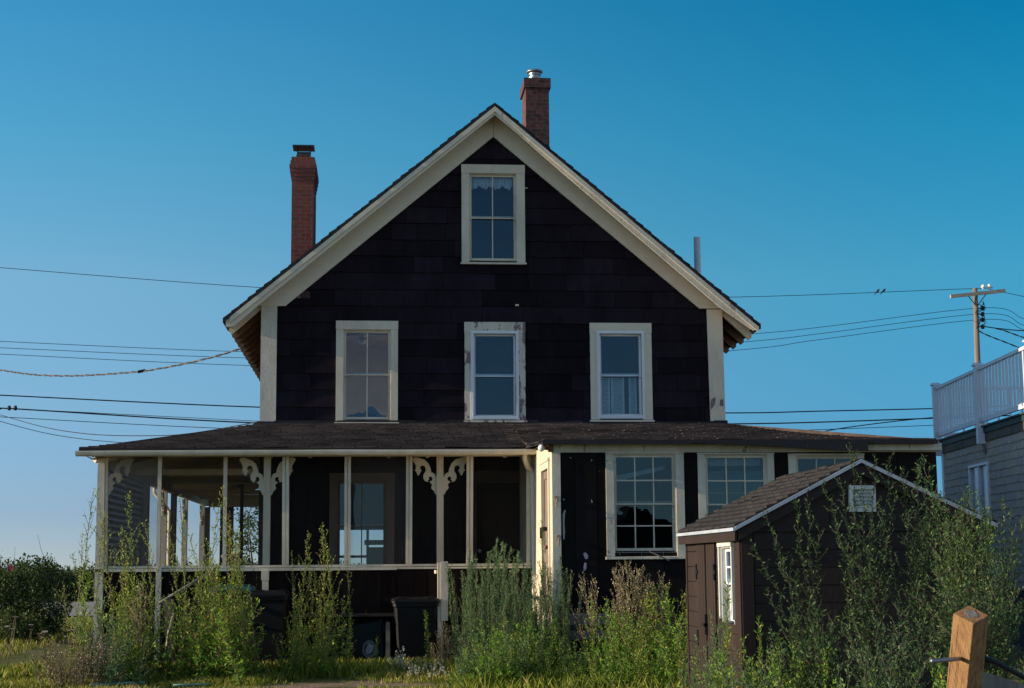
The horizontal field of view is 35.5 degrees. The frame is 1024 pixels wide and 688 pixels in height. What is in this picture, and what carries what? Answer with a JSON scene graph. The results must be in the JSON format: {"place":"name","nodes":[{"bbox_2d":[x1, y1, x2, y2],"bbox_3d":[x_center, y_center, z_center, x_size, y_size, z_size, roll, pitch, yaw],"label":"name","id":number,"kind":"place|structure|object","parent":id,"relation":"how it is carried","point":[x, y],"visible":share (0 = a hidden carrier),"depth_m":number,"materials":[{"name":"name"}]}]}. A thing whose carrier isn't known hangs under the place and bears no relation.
{"place":"outdoors","nodes":[
{"label":"outdoors","id":0,"kind":"place"},
{"bbox_2d":[0,602,93,615],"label":"gravel road","id":1,"kind":"structure","parent":0,"point":[91,605],"depth_m":59.46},
{"bbox_2d":[0,616,106,657],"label":"grass","id":2,"kind":"structure","parent":0,"point":[55,636],"depth_m":32.02,"materials":[{"name":"plant"}]},
{"bbox_2d":[0,667,588,687],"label":"grass","id":3,"kind":"structure","parent":0,"point":[262,679],"depth_m":20.51,"materials":[{"name":"plant"}]},
{"bbox_2d":[0,569,1023,687],"bbox_3d":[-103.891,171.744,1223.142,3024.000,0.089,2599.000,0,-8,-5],"label":"ground","id":4,"kind":"structure","parent":0,"point":[328,682],"depth_m":21.12,"materials":[{"name":"plant"}]},
{"bbox_2d":[0,605,51,643],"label":"rose bush","id":5,"kind":"object","parent":4,"relation":"on","point":[19,626],"visible":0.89,"depth_m":32.47,"materials":[{"name":"green plant"}]},
{"bbox_2d":[0,563,56,638],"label":"rose bush","id":6,"kind":"object","parent":4,"relation":"on","point":[21,590],"visible":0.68,"depth_m":34.70,"materials":[{"name":"green plant"}]},
{"bbox_2d":[3,535,75,633],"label":"rose bush","id":7,"kind":"object","parent":4,"relation":"on","point":[59,619],"visible":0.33,"depth_m":36.79,"materials":[{"name":"green plant"}]},
{"bbox_2d":[34,634,86,687],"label":"dried weed","id":8,"kind":"object","parent":4,"relation":"on","point":[51,662],"visible":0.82,"depth_m":20.51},
{"bbox_2d":[67,570,93,677],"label":"horseweed","id":9,"kind":"object","parent":4,"relation":"on","point":[79,616],"visible":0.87,"depth_m":20.71,"materials":[{"name":"green plant"}]},
{"bbox_2d":[68,488,98,662],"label":"mugwort plant","id":10,"kind":"object","parent":4,"relation":"on","point":[82,596],"visible":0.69,"depth_m":21.92,"materials":[{"name":"green plant"}]},
{"bbox_2d":[59,642,108,687],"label":"dried weed","id":11,"kind":"object","parent":4,"relation":"on","point":[79,669],"visible":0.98,"depth_m":20.10,"materials":[{"name":"plant"}]},
{"bbox_2d":[73,586,160,682],"bbox_3d":[-5.248,3.861,21.138,1.177,1.309,1.057,1,-7,-9],"label":"leafy weed","id":12,"kind":"object","parent":4,"relation":"on","point":[99,629],"visible":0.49,"depth_m":21.15,"materials":[{"name":"green plant"}]},
{"bbox_2d":[90,486,147,668],"bbox_3d":[-5.303,3.238,21.473,0.910,2.659,0.571,-5,-9,38],"label":"mugwort plant","id":13,"kind":"object","parent":4,"relation":"on","point":[124,591],"visible":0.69,"depth_m":21.40,"materials":[{"name":"green plant"}]},
{"bbox_2d":[89,616,150,686],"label":"leafy weed","id":14,"kind":"object","parent":4,"relation":"on","point":[110,672],"visible":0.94,"depth_m":20.42,"materials":[{"name":"green plant"}]},
{"bbox_2d":[105,592,156,684],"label":"bushy weed","id":15,"kind":"object","parent":4,"relation":"on","point":[135,667],"visible":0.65,"depth_m":20.84,"materials":[{"name":"green plant"}]},
{"bbox_2d":[114,490,157,666],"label":"mugwort plant","id":16,"kind":"object","parent":4,"relation":"on","point":[136,564],"visible":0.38,"depth_m":21.79,"materials":[{"name":"green plant"}]},
{"bbox_2d":[129,581,149,681],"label":"dried weed","id":17,"kind":"object","parent":4,"relation":"on","point":[139,622],"visible":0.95,"depth_m":21.06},
{"bbox_2d":[105,591,186,680],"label":"leafy weed","id":18,"kind":"object","parent":4,"relation":"on","point":[162,659],"visible":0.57,"depth_m":21.35,"materials":[{"name":"green plant"}]},
{"bbox_2d":[132,523,168,680],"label":"mugwort plant","id":19,"kind":"object","parent":4,"relation":"on","point":[154,638],"visible":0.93,"depth_m":21.16,"materials":[{"name":"green plant"}]},
{"bbox_2d":[150,572,216,681],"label":"bushy weed","id":20,"kind":"object","parent":4,"relation":"on","point":[181,664],"visible":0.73,"depth_m":21.14,"materials":[{"name":"green plant"}]},
{"bbox_2d":[162,598,205,662],"bbox_3d":[-4.805,4.254,23.342,0.560,1.050,0.613,3,-9,-25],"label":"wheeled bin","id":21,"kind":"object","parent":4,"relation":"on","point":[171,611],"visible":0.2,"depth_m":23.12,"materials":[{"name":"black plastic"}]},
{"bbox_2d":[171,494,206,667],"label":"mugwort plant","id":22,"kind":"object","parent":4,"relation":"on","point":[182,549],"visible":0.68,"depth_m":22.24,"materials":[{"name":"green plant"}]},
{"bbox_2d":[163,514,215,672],"bbox_3d":[-4.357,3.442,21.681,0.828,2.286,0.520,2,-8,-15],"label":"mugwort plant","id":23,"kind":"object","parent":4,"relation":"on","point":[175,581],"visible":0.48,"depth_m":21.66,"materials":[{"name":"green plant"}]},
{"bbox_2d":[168,559,235,678],"bbox_3d":[-4.089,3.675,20.967,0.897,1.668,1.028,-1,-3,-13],"label":"bushy weed","id":24,"kind":"object","parent":4,"relation":"on","point":[206,670],"visible":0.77,"depth_m":20.87,"materials":[{"name":"green plant"}]},
{"bbox_2d":[190,498,224,659],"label":"mugwort plant","id":25,"kind":"object","parent":4,"relation":"on","point":[212,563],"visible":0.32,"depth_m":22.07,"materials":[{"name":"green plant"}]},
{"bbox_2d":[187,533,247,674],"bbox_3d":[-3.903,3.506,21.142,0.804,1.997,0.504,0,-9,-1],"label":"mugwort plant","id":26,"kind":"object","parent":4,"relation":"on","point":[204,607],"visible":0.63,"depth_m":21.12,"materials":[{"name":"green plant"}]},
{"bbox_2d":[193,565,262,679],"bbox_3d":[-3.810,3.688,20.826,0.848,1.578,0.972,2,-7,-41],"label":"bushy weed","id":27,"kind":"object","parent":4,"relation":"on","point":[224,664],"visible":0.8,"depth_m":20.79,"materials":[{"name":"green plant"}]},
{"bbox_2d":[214,611,247,687],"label":"horseweed","id":28,"kind":"object","parent":4,"relation":"on","point":[232,660],"visible":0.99,"depth_m":19.69,"materials":[{"name":"green plant"}]},
{"bbox_2d":[213,486,256,661],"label":"mugwort plant","id":29,"kind":"object","parent":4,"relation":"on","point":[242,577],"visible":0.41,"depth_m":21.89,"materials":[{"name":"green plant"}]},
{"bbox_2d":[225,528,259,672],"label":"mugwort plant","id":30,"kind":"object","parent":4,"relation":"on","point":[240,594],"visible":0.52,"depth_m":21.45,"materials":[{"name":"green plant"}]},
{"bbox_2d":[233,507,258,589],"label":"cedar tree","id":31,"kind":"object","parent":4,"relation":"on","point":[248,526],"visible":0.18,"depth_m":60.66,"materials":[{"name":"green plant"}]},
{"bbox_2d":[226,608,270,676],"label":"bushy weed","id":32,"kind":"object","parent":4,"relation":"on","point":[250,671],"visible":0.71,"depth_m":21.05,"materials":[{"name":"green plant"}]},
{"bbox_2d":[248,590,292,665],"bbox_3d":[-3.546,4.203,23.460,0.580,1.166,0.733,0,-8,-2],"label":"wheeled bin","id":33,"kind":"object","parent":4,"relation":"on","point":[274,605],"visible":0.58,"depth_m":23.18,"materials":[{"name":"black plastic"}]},
{"bbox_2d":[272,617,309,676],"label":"bushy weed","id":34,"kind":"object","parent":4,"relation":"on","point":[299,658],"visible":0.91,"depth_m":21.41,"materials":[{"name":"green plant"}]},
{"bbox_2d":[280,530,316,664],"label":"mugwort plant","id":35,"kind":"object","parent":4,"relation":"on","point":[302,599],"visible":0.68,"depth_m":22.15,"materials":[{"name":"green plant"}]},
{"bbox_2d":[0,656,604,682],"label":"grass","id":36,"kind":"structure","parent":4,"relation":"on","point":[344,669],"depth_m":21.48,"materials":[{"name":"plant"}]},
{"bbox_2d":[306,523,334,663],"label":"mugwort plant","id":37,"kind":"object","parent":4,"relation":"on","point":[317,620],"visible":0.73,"depth_m":22.29,"materials":[{"name":"green plant"}]},
{"bbox_2d":[303,627,338,677],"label":"bushy weed","id":38,"kind":"object","parent":4,"relation":"on","point":[323,665],"visible":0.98,"depth_m":21.42,"materials":[{"name":"green plant"}]},
{"bbox_2d":[309,526,349,662],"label":"mugwort plant","id":39,"kind":"object","parent":4,"relation":"on","point":[332,642],"visible":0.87,"depth_m":22.05,"materials":[{"name":"green plant"}]},
{"bbox_2d":[318,619,385,661],"bbox_3d":[-2.372,4.431,23.652,0.985,0.640,0.673,-4,-8,-5],"label":"wheeled bin","id":40,"kind":"object","parent":4,"relation":"on","point":[365,635],"visible":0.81,"depth_m":23.39,"materials":[{"name":"plastic"}]},
{"bbox_2d":[391,597,439,661],"bbox_3d":[-1.433,4.272,23.634,0.700,1.045,0.793,0,-8,-6],"label":"wheeled bin","id":41,"kind":"object","parent":4,"relation":"on","point":[410,623],"visible":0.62,"depth_m":23.32,"materials":[{"name":"black plastic"}]},
{"bbox_2d":[448,562,484,662],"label":"tall sagewort","id":42,"kind":"object","parent":4,"relation":"on","point":[455,602],"visible":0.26,"depth_m":22.09,"materials":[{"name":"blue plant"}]},
{"bbox_2d":[445,549,491,663],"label":"tall sagewort","id":43,"kind":"object","parent":4,"relation":"on","point":[469,578],"visible":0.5,"depth_m":21.55,"materials":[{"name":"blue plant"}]},
{"bbox_2d":[463,577,488,666],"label":"tall sagewort","id":44,"kind":"object","parent":4,"relation":"on","point":[473,629],"visible":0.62,"depth_m":20.88,"materials":[{"name":"green plant"}]},
{"bbox_2d":[434,561,534,659],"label":"porch steps","id":45,"kind":"structure","parent":4,"relation":"on","point":[442,597],"depth_m":23.45,"materials":[{"name":"brown wood"}]},
{"bbox_2d":[473,537,511,654],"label":"tall sagewort","id":46,"kind":"object","parent":4,"relation":"on","point":[496,575],"visible":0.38,"depth_m":21.88,"materials":[{"name":"green plant"}]},
{"bbox_2d":[463,618,527,685],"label":"leafy weed","id":47,"kind":"object","parent":4,"relation":"on","point":[508,670],"visible":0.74,"depth_m":19.20,"materials":[{"name":"green plant"}]},
{"bbox_2d":[480,547,519,636],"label":"tall sagewort","id":48,"kind":"object","parent":4,"relation":"on","point":[498,579],"visible":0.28,"depth_m":21.81,"materials":[{"name":"green plant"}]},
{"bbox_2d":[486,551,529,663],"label":"tall sagewort","id":49,"kind":"object","parent":4,"relation":"on","point":[513,581],"visible":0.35,"depth_m":21.47,"materials":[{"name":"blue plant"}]},
{"bbox_2d":[75,69,941,665],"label":"house","id":50,"kind":"structure","parent":4,"relation":"on","point":[505,329],"depth_m":27.08,"materials":[{"name":"black paint"}]},
{"bbox_2d":[0,348,239,376],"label":"overhead wire","id":51,"kind":"object","parent":50,"relation":"attached to","point":[218,355],"visible":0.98,"depth_m":32.00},
{"bbox_2d":[219,484,243,565],"bbox_3d":[-5.055,3.622,28.749,0.076,2.120,1.554,3,-9,-23],"label":"window frame","id":52,"kind":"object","parent":50,"relation":"in","point":[241,486],"depth_m":28.25,"materials":[{"name":"wood"}]},
{"bbox_2d":[329,473,394,572],"bbox_3d":[-2.513,3.004,26.742,1.123,1.680,0.205,0,-8,-5],"label":"window","id":53,"kind":"structure","parent":50,"relation":"in","point":[387,479],"depth_m":26.73,"materials":[{"name":"beige wood"}]},
{"bbox_2d":[334,321,398,422],"bbox_3d":[-2.461,0.486,27.097,1.085,1.762,0.205,0,-8,-5],"label":"window","id":54,"kind":"structure","parent":50,"relation":"in","point":[342,327],"depth_m":27.09,"materials":[{"name":"beige paint"}]},
{"bbox_2d":[471,177,512,189],"bbox_3d":[-0.350,-2.794,27.851,0.731,0.228,0.059,0,-8,-5],"label":"curtain valance","id":55,"kind":"object","parent":50,"relation":"hanging from","point":[486,182],"visible":1,"depth_m":27.85,"materials":[{"name":"white fabric"}]},
{"bbox_2d":[461,164,526,264],"bbox_3d":[-0.327,-2.232,27.660,1.137,1.761,0.205,0,-8,-5],"label":"window","id":56,"kind":"structure","parent":50,"relation":"in","point":[517,172],"depth_m":27.64,"materials":[{"name":"beige paint"}]},
{"bbox_2d":[464,322,526,421],"bbox_3d":[-0.293,0.486,27.285,1.077,1.721,0.205,0,-8,-5],"label":"window","id":57,"kind":"structure","parent":50,"relation":"in","point":[516,330],"depth_m":27.26,"materials":[{"name":"beige paint"}]},
{"bbox_2d":[477,483,519,601],"bbox_3d":[-0.108,3.366,26.856,0.969,2.064,0.132,0,-8,-5],"label":"door","id":58,"kind":"structure","parent":50,"relation":"in","point":[501,511],"depth_m":26.92,"materials":[{"name":"wood"}]},
{"bbox_2d":[540,470,548,609],"bbox_3d":[0.488,2.820,22.840,0.120,2.035,0.930,0,-8,-5],"label":"door","id":59,"kind":"structure","parent":50,"relation":"in","point":[545,528],"depth_m":23.00,"materials":[{"name":"wood"}]},
{"bbox_2d":[601,378,636,413],"bbox_3d":[1.848,0.905,27.610,0.615,0.646,0.025,0,-8,-5],"label":"curtain","id":60,"kind":"object","parent":50,"relation":"attached to","point":[617,399],"visible":0.99,"depth_m":27.60,"materials":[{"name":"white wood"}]},
{"bbox_2d":[589,323,654,421],"bbox_3d":[1.871,0.493,27.471,1.107,1.710,0.205,0,-8,-5],"label":"window","id":61,"kind":"structure","parent":50,"relation":"in","point":[643,331],"depth_m":27.44,"materials":[{"name":"beige paint"}]},
{"bbox_2d":[605,452,685,558],"bbox_3d":[1.844,2.239,22.159,1.135,1.478,0.205,0,-8,-5],"label":"window","id":62,"kind":"structure","parent":50,"relation":"in","point":[677,458],"depth_m":22.15,"materials":[{"name":"beige paint"}]},
{"bbox_2d":[707,458,759,465],"bbox_3d":[3.107,1.656,22.555,0.789,0.130,0.040,0,-8,-5],"label":"window blind","id":63,"kind":"object","parent":50,"relation":"attached to","point":[732,461],"depth_m":22.54,"materials":[{"name":"white fabric"}]},
{"bbox_2d":[697,453,774,518],"bbox_3d":[3.125,2.259,22.267,1.121,1.479,0.205,0,-8,-5],"label":"window","id":64,"kind":"structure","parent":50,"relation":"in","point":[767,458],"depth_m":22.31,"materials":[{"name":"beige paint"}]},
{"bbox_2d":[788,453,863,473],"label":"window","id":65,"kind":"structure","parent":50,"relation":"in","point":[792,458],"depth_m":22.44,"materials":[{"name":"beige paint"}]},
{"bbox_2d":[487,581,537,670],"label":"tall sagewort","id":66,"kind":"object","parent":4,"relation":"on","point":[512,620],"visible":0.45,"depth_m":20.84,"materials":[{"name":"green plant"}]},
{"bbox_2d":[487,613,547,678],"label":"leafy weed","id":67,"kind":"object","parent":4,"relation":"on","point":[522,655],"visible":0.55,"depth_m":19.60,"materials":[{"name":"green plant"}]},
{"bbox_2d":[493,610,545,676],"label":"leafy weed","id":68,"kind":"object","parent":4,"relation":"on","point":[528,632],"visible":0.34,"depth_m":20.16,"materials":[{"name":"green plant"}]},
{"bbox_2d":[509,562,545,661],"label":"tall sagewort","id":69,"kind":"object","parent":4,"relation":"on","point":[525,608],"visible":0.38,"depth_m":21.10,"materials":[{"name":"green plant"}]},
{"bbox_2d":[528,590,558,665],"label":"tall sagewort","id":70,"kind":"object","parent":4,"relation":"on","point":[543,625],"visible":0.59,"depth_m":20.59,"materials":[{"name":"green plant"}]},
{"bbox_2d":[537,556,573,665],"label":"tall sagewort","id":71,"kind":"object","parent":4,"relation":"on","point":[559,596],"visible":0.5,"depth_m":21.02,"materials":[{"name":"green plant"}]},
{"bbox_2d":[549,594,572,666],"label":"tall sagewort","id":72,"kind":"object","parent":4,"relation":"on","point":[566,637],"visible":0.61,"depth_m":20.74,"materials":[{"name":"green plant"}]},
{"bbox_2d":[570,573,600,660],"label":"dried weed","id":73,"kind":"object","parent":4,"relation":"on","point":[589,616],"visible":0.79,"depth_m":20.53,"materials":[{"name":"plant"}]},
{"bbox_2d":[579,599,637,680],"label":"leafy weed","id":74,"kind":"object","parent":4,"relation":"on","point":[613,632],"visible":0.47,"depth_m":19.79,"materials":[{"name":"green plant"}]},
{"bbox_2d":[586,596,657,682],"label":"leafy weed","id":75,"kind":"object","parent":4,"relation":"on","point":[628,615],"visible":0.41,"depth_m":19.44,"materials":[{"name":"green plant"}]},
{"bbox_2d":[598,632,646,687],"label":"leafy weed","id":76,"kind":"object","parent":4,"relation":"on","point":[608,664],"visible":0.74,"depth_m":18.57,"materials":[{"name":"green plant"}]},
{"bbox_2d":[605,561,641,653],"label":"dried weed","id":77,"kind":"object","parent":4,"relation":"on","point":[635,593],"visible":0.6,"depth_m":20.26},
{"bbox_2d":[611,558,647,649],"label":"dried weed","id":78,"kind":"object","parent":4,"relation":"on","point":[627,608],"visible":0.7,"depth_m":20.16,"materials":[{"name":"plant"}]},
{"bbox_2d":[613,626,654,687],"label":"bushy weed","id":79,"kind":"object","parent":4,"relation":"on","point":[640,675],"visible":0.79,"depth_m":18.50,"materials":[{"name":"green plant"}]},
{"bbox_2d":[615,593,669,678],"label":"bushy weed","id":80,"kind":"object","parent":4,"relation":"on","point":[638,636],"visible":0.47,"depth_m":19.43,"materials":[{"name":"green plant"}]},
{"bbox_2d":[638,623,687,687],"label":"leafy weed","id":81,"kind":"object","parent":4,"relation":"on","point":[659,665],"visible":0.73,"depth_m":18.54,"materials":[{"name":"green plant"}]},
{"bbox_2d":[640,583,687,668],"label":"leafy weed","id":82,"kind":"object","parent":4,"relation":"on","point":[668,617],"visible":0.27,"depth_m":19.65,"materials":[{"name":"green plant"}]},
{"bbox_2d":[645,585,687,671],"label":"bushy weed","id":83,"kind":"object","parent":4,"relation":"on","point":[681,617],"visible":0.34,"depth_m":19.39,"materials":[{"name":"green plant"}]},
{"bbox_2d":[702,634,756,687],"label":"leafy weed","id":84,"kind":"object","parent":4,"relation":"on","point":[720,661],"visible":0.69,"depth_m":13.14,"materials":[{"name":"green plant"}]},
{"bbox_2d":[717,632,785,687],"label":"leafy weed","id":85,"kind":"object","parent":4,"relation":"on","point":[759,673],"visible":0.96,"depth_m":12.54,"materials":[{"name":"green plant"}]},
{"bbox_2d":[748,489,827,681],"bbox_3d":[2.387,2.293,13.601,0.706,2.162,0.962,0,-8,-5],"label":"mugwort shrub","id":86,"kind":"object","parent":4,"relation":"on","point":[800,617],"visible":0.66,"depth_m":13.73,"materials":[{"name":"green plant"}]},
{"bbox_2d":[764,599,866,687],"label":"willow shrub","id":87,"kind":"object","parent":4,"relation":"on","point":[833,657],"visible":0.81,"depth_m":12.87,"materials":[{"name":"green plant"}]},
{"bbox_2d":[676,458,997,687],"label":"garden shed","id":88,"kind":"structure","parent":4,"relation":"on","point":[718,544],"depth_m":14.69,"materials":[{"name":"brown wood"}]},
{"bbox_2d":[694,544,707,687],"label":"door","id":89,"kind":"structure","parent":88,"relation":"in","point":[700,566],"depth_m":16.28,"materials":[{"name":"brown wood"}]},
{"bbox_2d":[701,543,717,686],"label":"door","id":90,"kind":"structure","parent":88,"relation":"in","point":[711,574],"depth_m":15.81,"materials":[{"name":"brown wood"}]},
{"bbox_2d":[717,541,737,623],"bbox_3d":[2.097,2.256,15.140,0.172,0.786,0.600,0,-8,-5],"label":"window","id":91,"kind":"structure","parent":88,"relation":"in","point":[726,549],"depth_m":15.35,"materials":[{"name":"white plastic"}]},
{"bbox_2d":[820,442,897,687],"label":"mugwort shrub","id":92,"kind":"object","parent":4,"relation":"on","point":[868,625],"visible":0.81,"depth_m":13.39,"materials":[{"name":"green plant"}]},
{"bbox_2d":[843,602,943,687],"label":"sagewort shrub","id":93,"kind":"object","parent":4,"relation":"on","point":[883,670],"visible":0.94,"depth_m":11.22,"materials":[{"name":"green plant"}]},
{"bbox_2d":[881,454,947,687],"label":"mugwort shrub","id":94,"kind":"object","parent":4,"relation":"on","point":[921,571],"visible":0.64,"depth_m":13.56,"materials":[{"name":"green plant"}]},
{"bbox_2d":[922,479,998,685],"bbox_3d":[3.606,2.154,12.776,0.619,2.191,0.982,-2,-8,13],"label":"sagewort shrub","id":95,"kind":"object","parent":4,"relation":"on","point":[954,582],"visible":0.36,"depth_m":12.77,"materials":[{"name":"green plant"}]},
{"bbox_2d":[906,559,1023,687],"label":"sagewort shrub","id":96,"kind":"object","parent":4,"relation":"on","point":[944,649],"visible":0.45,"depth_m":11.38,"materials":[{"name":"green plant"}]},
{"bbox_2d":[946,606,988,687],"bbox_3d":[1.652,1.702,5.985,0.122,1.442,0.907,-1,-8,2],"label":"fence post","id":97,"kind":"object","parent":4,"relation":"on","point":[969,634],"visible":1,"depth_m":5.70,"materials":[{"name":"brown wood"}]},
{"bbox_2d":[950,284,1005,362],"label":"utility pole","id":98,"kind":"object","parent":4,"relation":"on","point":[974,294],"visible":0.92,"depth_m":62.42,"materials":[{"name":"brown wood"}]},
{"bbox_2d":[0,395,1006,413],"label":"overhead wire","id":99,"kind":"object","parent":98,"relation":"attached to","point":[259,407],"visible":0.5,"depth_m":59.56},
{"bbox_2d":[0,407,1008,423],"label":"overhead wire","id":100,"kind":"object","parent":98,"relation":"attached to","point":[257,422],"visible":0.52,"depth_m":59.45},
{"bbox_2d":[960,492,1023,678],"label":"sagewort shrub","id":101,"kind":"object","parent":4,"relation":"on","point":[1005,596],"visible":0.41,"depth_m":12.30,"materials":[{"name":"green plant"}]},
{"bbox_2d":[982,671,1023,687],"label":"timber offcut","id":102,"kind":"object","parent":4,"relation":"on","point":[989,680],"visible":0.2,"depth_m":6.53,"materials":[{"name":"grey wood"}]},
{"bbox_2d":[0,0,1023,569],"label":"sky","id":103,"kind":"structure","parent":0,"point":[834,148],"materials":[{"name":"blue"}]},
{"bbox_2d":[444,661,687,687],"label":"grass","id":104,"kind":"structure","parent":0,"point":[560,682],"depth_m":18.30,"materials":[{"name":"plant"}]},
{"bbox_2d":[562,613,622,662],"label":"wooden platform","id":105,"kind":"structure","parent":104,"relation":"on","point":[573,619],"depth_m":21.08,"materials":[{"name":"grey wood"}]},
{"bbox_2d":[930,340,1023,646],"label":"shingled house","id":106,"kind":"structure","parent":0,"point":[987,459],"depth_m":30.11,"materials":[{"name":"grey wood"}]},
{"bbox_2d":[968,461,990,518],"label":"window","id":107,"kind":"structure","parent":106,"relation":"in","point":[979,475],"depth_m":30.90,"materials":[{"name":"white plastic"}]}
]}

